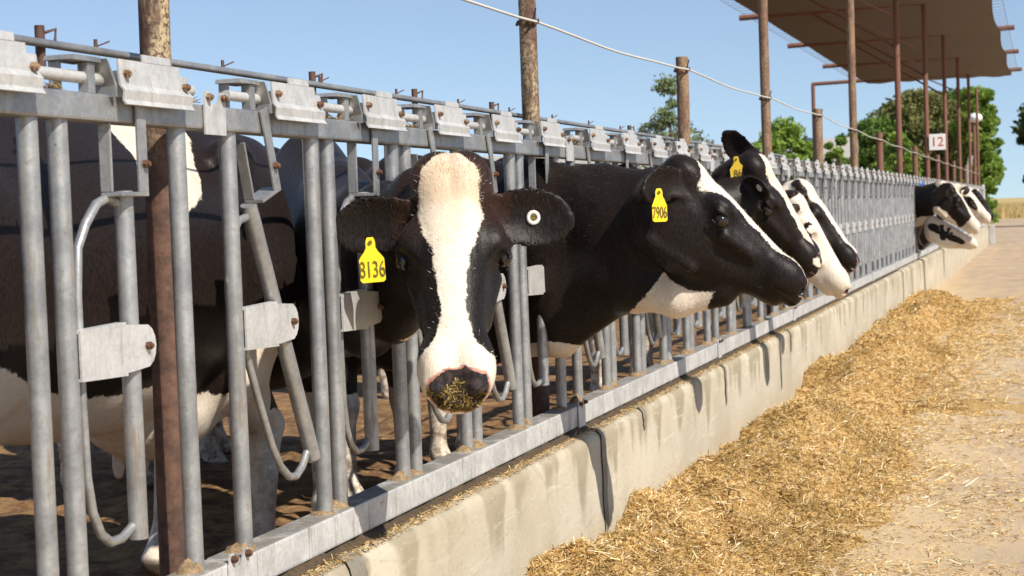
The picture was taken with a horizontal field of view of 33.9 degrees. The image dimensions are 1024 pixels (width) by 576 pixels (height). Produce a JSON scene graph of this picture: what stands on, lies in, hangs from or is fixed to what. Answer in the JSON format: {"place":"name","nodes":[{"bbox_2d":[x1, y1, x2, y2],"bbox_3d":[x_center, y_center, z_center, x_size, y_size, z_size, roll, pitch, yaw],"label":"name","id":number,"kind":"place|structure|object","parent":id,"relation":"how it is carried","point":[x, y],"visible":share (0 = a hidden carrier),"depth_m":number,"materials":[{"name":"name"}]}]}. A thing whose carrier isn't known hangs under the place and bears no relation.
{"place":"outdoors","nodes":[
{"label":"outdoors","id":0,"kind":"place"},
{"bbox_2d":[0,267,865,575],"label":"pen ground","id":1,"kind":"structure","parent":0,"point":[110,491],"depth_m":7.92,"materials":[{"name":"brown soil"}]},
{"bbox_2d":[0,117,303,575],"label":"dairy cow","id":2,"kind":"object","parent":1,"relation":"on","point":[100,305],"visible":0.42,"depth_m":4.89},
{"bbox_2d":[57,139,576,511],"bbox_3d":[-0.913,0.220,6.286,0.960,1.609,4.252,-3,3,-30],"label":"dairy cow","id":3,"kind":"object","parent":1,"relation":"on","point":[432,237],"visible":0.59,"depth_m":4.53},
{"bbox_2d":[153,153,808,496],"bbox_3d":[-0.518,0.197,7.250,3.900,1.544,0.780,0,3,44],"label":"dairy cow","id":4,"kind":"object","parent":1,"relation":"on","point":[678,236],"visible":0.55,"depth_m":6.24},
{"bbox_2d":[199,130,821,460],"bbox_3d":[-0.269,0.088,8.389,3.522,1.646,0.875,-1,3,18],"label":"dairy cow","id":5,"kind":"object","parent":1,"relation":"on","point":[743,175],"visible":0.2,"depth_m":8.09},
{"bbox_2d":[378,190,851,398],"bbox_3d":[0.503,0.017,11.004,3.420,1.544,0.781,-1,3,20],"label":"dairy cow","id":6,"kind":"object","parent":1,"relation":"on","point":[831,277],"visible":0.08,"depth_m":10.37},
{"bbox_2d":[634,73,716,168],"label":"feathery tree","id":7,"kind":"object","parent":1,"relation":"on","point":[665,85],"visible":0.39,"depth_m":45.52,"materials":[{"name":"green plant"}]},
{"bbox_2d":[628,178,859,372],"bbox_3d":[0.846,-0.050,12.029,3.465,1.564,0.968,-1,3,31],"label":"dairy cow","id":8,"kind":"object","parent":1,"relation":"on","point":[844,250],"visible":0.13,"depth_m":11.06},
{"bbox_2d":[811,85,815,161],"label":"rusty post","id":9,"kind":"object","parent":1,"relation":"on","point":[813,96],"visible":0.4,"depth_m":48.65,"materials":[{"name":"brown metal"}]},
{"bbox_2d":[722,0,1021,95],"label":"shade canopy","id":10,"kind":"object","parent":9,"relation":"attached to","point":[971,30],"visible":0.85,"depth_m":34.81,"materials":[{"name":"metal"}]},
{"bbox_2d":[914,181,979,234],"bbox_3d":[5.182,-0.784,25.330,3.700,1.565,0.906,-1,3,28],"label":"dairy cow","id":11,"kind":"object","parent":1,"relation":"on","point":[945,200],"visible":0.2,"depth_m":24.50},
{"bbox_2d":[918,215,977,250],"bbox_3d":[5.364,-0.811,25.806,3.698,1.564,1.178,0,3,33],"label":"dairy cow","id":12,"kind":"object","parent":1,"relation":"on","point":[939,232],"visible":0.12,"depth_m":24.73},
{"bbox_2d":[936,183,990,223],"bbox_3d":[6.654,-1.041,30.035,3.672,1.565,0.748,-1,3,21],"label":"dairy cow","id":13,"kind":"object","parent":1,"relation":"on","point":[981,214],"visible":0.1,"depth_m":29.36},
{"bbox_2d":[967,156,972,183],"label":"post","id":14,"kind":"object","parent":1,"relation":"on","point":[968,170],"visible":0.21,"depth_m":51.04,"materials":[{"name":"grey metal"}]},
{"bbox_2d":[969,187,993,220],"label":"dairy cow","id":15,"kind":"object","parent":1,"relation":"on","point":[978,195],"visible":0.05,"depth_m":36.85},
{"bbox_2d":[0,0,1023,198],"label":"sky","id":16,"kind":"structure","parent":0,"point":[448,50],"materials":[{"name":"blue"}]},
{"bbox_2d":[813,219,1023,575],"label":"feed alley","id":17,"kind":"structure","parent":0,"point":[996,270],"depth_m":9.14,"materials":[{"name":"beige concrete"}]},
{"bbox_2d":[526,287,1023,575],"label":"feed pile","id":18,"kind":"object","parent":17,"relation":"on","point":[758,494],"visible":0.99,"depth_m":8.17,"materials":[{"name":"plant"}]},
{"bbox_2d":[786,297,1023,575],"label":"scattered straw","id":19,"kind":"object","parent":17,"relation":"on","point":[999,336],"visible":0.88,"depth_m":10.49,"materials":[{"name":"beige plant"}]},
{"bbox_2d":[989,225,994,244],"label":"end post","id":20,"kind":"object","parent":17,"relation":"on","point":[991,234],"visible":1,"depth_m":53.58,"materials":[{"name":"grey concrete"}]},
{"bbox_2d":[986,218,1023,239],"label":"yard","id":21,"kind":"structure","parent":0,"point":[1001,225],"depth_m":93.16,"materials":[{"name":"beige concrete"}]},
{"bbox_2d":[823,134,859,166],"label":"leafy bush","id":22,"kind":"object","parent":21,"relation":"on","point":[836,153],"visible":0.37,"depth_m":61.07,"materials":[{"name":"green plant"}]},
{"bbox_2d":[835,114,924,173],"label":"broad tree","id":23,"kind":"object","parent":21,"relation":"on","point":[870,127],"visible":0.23,"depth_m":102.41,"materials":[{"name":"green plant"}]},
{"bbox_2d":[870,131,922,175],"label":"leafy bush","id":24,"kind":"object","parent":21,"relation":"on","point":[889,154],"visible":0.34,"depth_m":64.07,"materials":[{"name":"green plant"}]},
{"bbox_2d":[864,87,965,182],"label":"broad tree","id":25,"kind":"object","parent":21,"relation":"on","point":[912,109],"visible":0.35,"depth_m":102.69,"materials":[{"name":"green plant"}]},
{"bbox_2d":[942,86,1001,198],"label":"broad tree","id":26,"kind":"object","parent":21,"relation":"on","point":[951,93],"visible":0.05,"depth_m":104.93,"materials":[{"name":"green plant"}]},
{"bbox_2d":[948,85,1006,222],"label":"tree","id":27,"kind":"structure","parent":21,"relation":"on","point":[989,159],"depth_m":99.26,"materials":[{"name":"green plant"}]},
{"bbox_2d":[1009,103,1023,183],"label":"dark evergreen","id":28,"kind":"object","parent":21,"relation":"on","point":[1019,130],"visible":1,"depth_m":83.85,"materials":[{"name":"green plant"}]},
{"bbox_2d":[988,197,1023,240],"bbox_3d":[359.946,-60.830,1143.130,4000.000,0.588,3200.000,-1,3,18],"label":"ground","id":29,"kind":"structure","parent":0,"point":[1007,200],"depth_m":711.33,"materials":[{"name":"beige soil"}]},
{"bbox_2d":[306,226,987,575],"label":"concrete curb","id":30,"kind":"structure","parent":29,"relation":"on","point":[514,523],"depth_m":7.16,"materials":[{"name":"beige concrete"}]},
{"bbox_2d":[138,0,184,575],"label":"rusty post","id":31,"kind":"object","parent":30,"relation":"on","point":[154,28],"visible":0.67,"depth_m":3.92,"materials":[{"name":"brown metal"}]},
{"bbox_2d":[518,0,549,416],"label":"rusty post","id":32,"kind":"object","parent":30,"relation":"on","point":[530,111],"depth_m":6.80,"materials":[{"name":"brown metal"}]},
{"bbox_2d":[14,25,782,156],"bbox_3d":[0.066,-0.696,7.031,0.040,0.115,14.500,-1,3,18],"label":"soaker pipe","id":33,"kind":"object","parent":32,"relation":"attached to","point":[40,42],"visible":0.76,"depth_m":4.55,"materials":[{"name":"grey metal"}]},
{"bbox_2d":[462,0,973,172],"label":"wire rope","id":34,"kind":"object","parent":32,"relation":"attached to","point":[536,22],"visible":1,"depth_m":8.57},
{"bbox_2d":[299,301,841,575],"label":"wall top crumbs","id":35,"kind":"object","parent":30,"relation":"on","point":[421,518],"depth_m":5.74,"materials":[{"name":"plant"}]},
{"bbox_2d":[277,269,898,575],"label":"wall top muck","id":36,"kind":"structure","parent":30,"relation":"on","point":[303,568],"depth_m":5.78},
{"bbox_2d":[0,30,227,575],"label":"headlock panel","id":37,"kind":"object","parent":36,"relation":"on","point":[149,92],"visible":1,"depth_m":3.39,"materials":[{"name":"grey metal"}]},
{"bbox_2d":[43,80,723,159],"bbox_3d":[0.117,-0.582,6.535,0.083,0.034,10.999,-1,3,18],"label":"top rail","id":38,"kind":"object","parent":37,"relation":"attached to","point":[195,101],"visible":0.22,"depth_m":4.57,"materials":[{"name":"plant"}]},
{"bbox_2d":[197,78,577,575],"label":"headlock panel","id":39,"kind":"object","parent":36,"relation":"on","point":[293,108],"visible":0.77,"depth_m":4.58,"materials":[{"name":"grey metal"}]},
{"bbox_2d":[559,125,717,427],"bbox_3d":[0.680,-0.133,8.239,0.106,1.237,3.094,-1,3,18],"label":"headlock panel","id":40,"kind":"object","parent":36,"relation":"on","point":[597,402],"visible":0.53,"depth_m":7.80,"materials":[{"name":"grey metal"}]},
{"bbox_2d":[707,147,792,357],"bbox_3d":[1.599,-0.293,11.143,0.106,1.237,3.094,-1,3,18],"label":"headlock panel","id":41,"kind":"object","parent":36,"relation":"on","point":[755,330],"visible":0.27,"depth_m":10.75,"materials":[{"name":"grey metal"}]},
{"bbox_2d":[785,157,837,320],"bbox_3d":[2.518,-0.452,14.047,0.106,1.237,3.094,-1,3,18],"label":"headlock panel","id":42,"kind":"object","parent":36,"relation":"on","point":[820,177],"visible":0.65,"depth_m":14.05,"materials":[{"name":"grey metal"}]},
{"bbox_2d":[176,293,822,574],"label":"beam muck","id":43,"kind":"object","parent":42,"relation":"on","point":[187,567],"visible":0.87,"depth_m":5.58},
{"bbox_2d":[834,164,872,292],"bbox_3d":[3.438,-0.611,16.951,0.106,1.237,3.094,-1,3,18],"label":"headlock panel","id":44,"kind":"object","parent":36,"relation":"on","point":[851,202],"visible":0.84,"depth_m":17.17,"materials":[{"name":"grey metal"}]},
{"bbox_2d":[867,169,895,280],"bbox_3d":[4.357,-0.771,19.855,0.106,1.237,3.094,-1,3,18],"label":"headlock panel","id":45,"kind":"object","parent":36,"relation":"on","point":[879,192],"visible":0.96,"depth_m":19.65,"materials":[{"name":"grey metal"}]},
{"bbox_2d":[676,56,696,346],"bbox_3d":[1.018,-0.248,9.762,0.072,2.175,0.082,-1,3,18],"label":"rusty post","id":46,"kind":"object","parent":30,"relation":"on","point":[683,106],"visible":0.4,"depth_m":9.70,"materials":[{"name":"brown metal"}]},
{"bbox_2d":[758,0,771,315],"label":"rusty post","id":47,"kind":"object","parent":30,"relation":"on","point":[764,74],"visible":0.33,"depth_m":12.59,"materials":[{"name":"metal"}]},
{"bbox_2d":[813,109,823,162],"bbox_3d":[2.857,-0.567,15.570,0.084,2.175,0.094,-1,3,18],"label":"rusty post","id":48,"kind":"object","parent":30,"relation":"on","point":[818,136],"visible":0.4,"depth_m":15.50,"materials":[{"name":"brown metal"}]},
{"bbox_2d":[846,0,859,277],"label":"rusty post","id":49,"kind":"object","parent":30,"relation":"on","point":[852,82],"visible":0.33,"depth_m":18.38,"materials":[{"name":"brown metal"}]},
{"bbox_2d":[876,132,883,264],"bbox_3d":[4.695,-0.885,21.378,0.084,2.175,0.094,-1,3,18],"label":"rusty post","id":50,"kind":"object","parent":30,"relation":"on","point":[879,152],"visible":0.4,"depth_m":21.31,"materials":[{"name":"brown metal"}]},
{"bbox_2d":[892,0,902,174],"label":"rusty post","id":51,"kind":"object","parent":30,"relation":"on","point":[897,85],"visible":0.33,"depth_m":24.17,"materials":[{"name":"brown metal"}]},
{"bbox_2d":[892,173,913,269],"bbox_3d":[5.276,-0.930,22.758,0.106,1.237,3.094,-1,3,18],"label":"headlock panel","id":52,"kind":"object","parent":30,"relation":"on","point":[901,220],"visible":0.95,"depth_m":22.56,"materials":[{"name":"grey metal"}]},
{"bbox_2d":[912,146,917,176],"bbox_3d":[6.534,-1.204,27.185,0.084,2.175,0.094,-1,3,18],"label":"rusty post","id":53,"kind":"object","parent":30,"relation":"on","point":[915,162],"visible":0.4,"depth_m":27.12,"materials":[{"name":"brown metal"}]},
{"bbox_2d":[910,175,927,260],"bbox_3d":[6.195,-1.089,25.662,0.106,1.237,3.094,-1,3,18],"label":"headlock panel","id":54,"kind":"object","parent":30,"relation":"on","point":[917,253],"visible":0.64,"depth_m":24.81,"materials":[{"name":"grey metal"}]},
{"bbox_2d":[921,4,929,178],"bbox_3d":[7.406,-2.674,30.032,0.084,4.800,0.094,-1,3,18],"label":"rusty post","id":55,"kind":"object","parent":30,"relation":"on","point":[925,88],"visible":0.6,"depth_m":29.96,"materials":[{"name":"brown metal"}]},
{"bbox_2d":[929,134,945,149],"bbox_3d":[7.563,-2.597,29.921,0.285,0.285,0.015,-1,3,18],"label":"number sign","id":56,"kind":"object","parent":55,"relation":"attached to","point":[937,141],"visible":1,"depth_m":29.92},
{"bbox_2d":[925,178,938,253],"bbox_3d":[7.114,-1.248,28.566,0.106,1.237,3.094,-1,3,18],"label":"headlock panel","id":57,"kind":"object","parent":30,"relation":"on","point":[932,246],"visible":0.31,"depth_m":28.28,"materials":[{"name":"grey metal"}]},
{"bbox_2d":[935,155,939,179],"bbox_3d":[8.372,-1.522,32.993,0.084,2.175,0.094,-1,3,18],"label":"rusty post","id":58,"kind":"object","parent":30,"relation":"on","point":[937,157],"visible":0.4,"depth_m":32.92,"materials":[{"name":"brown metal"}]},
{"bbox_2d":[941,35,948,181],"bbox_3d":[9.244,-2.992,35.840,0.084,4.800,0.094,-1,3,18],"label":"rusty post","id":59,"kind":"object","parent":30,"relation":"on","point":[944,90],"visible":0.5,"depth_m":35.77,"materials":[{"name":"brown metal"}]},
{"bbox_2d":[952,161,955,182],"bbox_3d":[10.210,-1.841,38.801,0.084,2.175,0.094,-1,3,18],"label":"rusty post","id":60,"kind":"object","parent":30,"relation":"on","point":[954,171],"visible":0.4,"depth_m":38.74,"materials":[{"name":"brown metal"}]},
{"bbox_2d":[956,58,961,183],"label":"rusty post","id":61,"kind":"object","parent":30,"relation":"on","point":[958,122],"visible":0.51,"depth_m":41.59,"materials":[{"name":"brown metal"}]},
{"bbox_2d":[964,165,967,184],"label":"rusty post","id":62,"kind":"object","parent":30,"relation":"on","point":[965,174],"visible":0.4,"depth_m":44.54,"materials":[{"name":"metal"}]},
{"bbox_2d":[967,75,971,184],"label":"rusty post","id":63,"kind":"object","parent":30,"relation":"on","point":[969,129],"visible":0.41,"depth_m":47.39,"materials":[{"name":"brown metal"}]},
{"bbox_2d":[973,169,975,184],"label":"rusty post","id":64,"kind":"object","parent":30,"relation":"on","point":[974,177],"visible":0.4,"depth_m":50.35,"materials":[{"name":"brown metal"}]},
{"bbox_2d":[975,87,979,185],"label":"rusty post","id":65,"kind":"object","parent":30,"relation":"on","point":[977,137],"visible":0.6,"depth_m":53.20,"materials":[{"name":"brown metal"}]},
{"bbox_2d":[980,186,984,225],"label":"headlock panel","id":66,"kind":"object","parent":30,"relation":"on","point":[982,189],"visible":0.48,"depth_m":51.80,"materials":[{"name":"grey metal"}]},
{"bbox_2d":[483,137,860,168],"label":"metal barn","id":67,"kind":"structure","parent":29,"relation":"on","point":[846,149],"depth_m":98.77,"materials":[{"name":"grey metal"}]},
{"bbox_2d":[751,116,827,180],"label":"leafy bush","id":68,"kind":"object","parent":29,"relation":"on","point":[786,134],"visible":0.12,"depth_m":61.38,"materials":[{"name":"green plant"}]},
{"bbox_2d":[971,113,982,184],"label":"yard lamp","id":69,"kind":"object","parent":29,"relation":"on","point":[973,118],"visible":0.56,"depth_m":57.68,"materials":[{"name":"white metal"}]},
{"bbox_2d":[994,201,1023,218],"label":"dry weeds","id":70,"kind":"object","parent":29,"relation":"on","point":[1011,210],"visible":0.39,"depth_m":120.86,"materials":[{"name":"plant"}]}
]}

